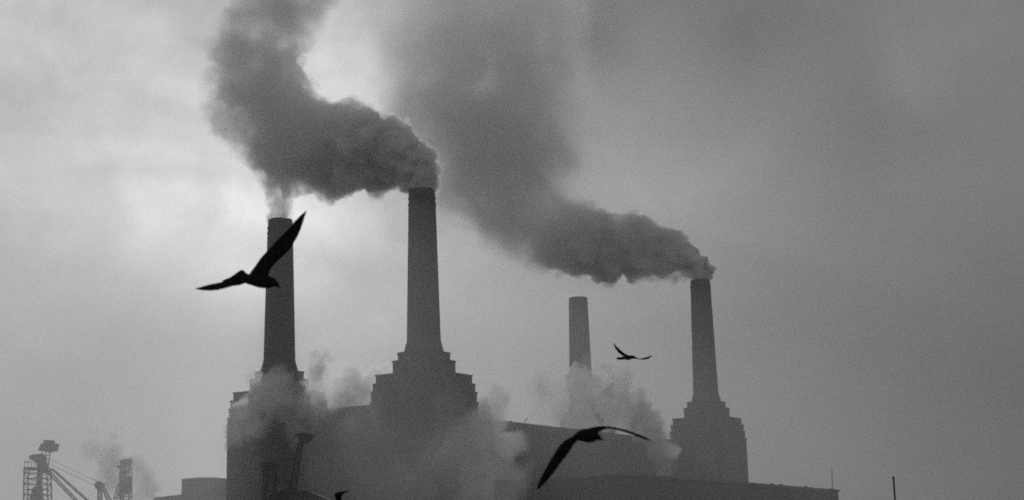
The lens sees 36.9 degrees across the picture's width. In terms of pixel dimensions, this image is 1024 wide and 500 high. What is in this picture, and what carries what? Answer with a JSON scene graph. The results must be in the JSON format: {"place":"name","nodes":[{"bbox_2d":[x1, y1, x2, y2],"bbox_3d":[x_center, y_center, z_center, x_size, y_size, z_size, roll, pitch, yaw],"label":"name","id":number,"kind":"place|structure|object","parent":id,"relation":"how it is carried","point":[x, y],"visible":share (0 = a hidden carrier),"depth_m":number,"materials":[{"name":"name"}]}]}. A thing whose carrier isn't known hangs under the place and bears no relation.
{"place":"outdoors","nodes":[
{"label":"outdoors","id":0,"kind":"place"},
{"bbox_2d":[181,477,226,499],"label":"boiler shed","id":1,"kind":"structure","parent":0,"point":[206,488],"depth_m":594.16,"materials":[{"name":"brick"}]},
{"bbox_2d":[195,210,306,290],"bbox_3d":[-2.465,0.047,14.359,1.337,0.680,0.172,-7,-13,26],"label":"gull","id":2,"kind":"object","parent":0,"point":[258,276],"visible":1,"depth_m":14.21,"materials":[{"name":"black"}]},
{"bbox_2d":[334,490,348,499],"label":"gull","id":3,"kind":"object","parent":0,"point":[338,495],"visible":1,"depth_m":14.70,"materials":[{"name":"black"}]},
{"bbox_2d":[0,0,1023,499],"label":"sky","id":4,"kind":"structure","parent":0,"point":[844,178],"materials":[{"name":"grey"}]},
{"bbox_2d":[537,426,650,489],"bbox_3d":[0.680,1.618,11.979,1.175,0.503,0.145,6,-14,-33],"label":"gull","id":5,"kind":"object","parent":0,"point":[589,435],"visible":1,"depth_m":11.89,"materials":[{"name":"black"}]},
{"bbox_2d":[613,342,652,359],"bbox_3d":[2.987,2.552,38.340,1.205,0.408,0.242,5,-13,-28],"label":"gull","id":6,"kind":"object","parent":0,"point":[626,356],"visible":1,"depth_m":38.20,"materials":[{"name":"black"}]},
{"bbox_3d":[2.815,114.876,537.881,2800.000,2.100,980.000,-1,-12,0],"label":"ground","id":7,"kind":"structure","parent":0,"visible":0},
{"bbox_2d":[23,440,95,499],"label":"coal crane","id":8,"kind":"object","parent":7,"relation":"on","point":[40,460],"visible":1,"depth_m":597.55,"materials":[{"name":"paint"}]},
{"bbox_2d":[94,481,110,499],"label":"jib post","id":9,"kind":"object","parent":7,"relation":"on","point":[99,486],"visible":1,"depth_m":602.43,"materials":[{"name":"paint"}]},
{"bbox_2d":[113,459,132,499],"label":"lattice crane","id":10,"kind":"object","parent":7,"relation":"on","point":[125,484],"visible":1,"depth_m":607.90,"materials":[{"name":"paint"}]},
{"bbox_2d":[153,494,187,499],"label":"outbuilding","id":11,"kind":"structure","parent":7,"relation":"on","point":[178,497],"depth_m":583.57,"materials":[{"name":"brick"}]},
{"bbox_2d":[260,461,280,499],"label":"gantry crane","id":12,"kind":"object","parent":7,"relation":"on","point":[266,466],"visible":1,"depth_m":203.68,"materials":[{"name":"paint"}]},
{"bbox_2d":[276,432,314,489],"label":"luffing crane","id":13,"kind":"object","parent":7,"relation":"on","point":[304,438],"visible":0.91,"depth_m":209.25,"materials":[{"name":"paint"}]},
{"bbox_2d":[264,489,329,499],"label":"domed roof","id":14,"kind":"object","parent":7,"relation":"on","point":[289,494],"visible":1,"depth_m":203.75,"materials":[{"name":"grey"}]},
{"bbox_2d":[226,187,748,499],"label":"power station","id":15,"kind":"object","parent":7,"relation":"on","point":[417,428],"visible":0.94,"depth_m":413.56,"materials":[{"name":"brick"}]},
{"bbox_2d":[485,483,489,499],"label":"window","id":16,"kind":"structure","parent":15,"relation":"in","point":[487,485],"depth_m":405.98,"materials":[{"name":"grey glass"}]},
{"bbox_2d":[493,473,839,499],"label":"warehouse","id":17,"kind":"structure","parent":7,"relation":"on","point":[635,486],"depth_m":341.56,"materials":[{"name":"stone"}]},
{"bbox_2d":[892,476,895,499],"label":"flagpole","id":18,"kind":"object","parent":7,"relation":"on","point":[893,477],"visible":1,"depth_m":148.19,"materials":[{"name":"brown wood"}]}
]}

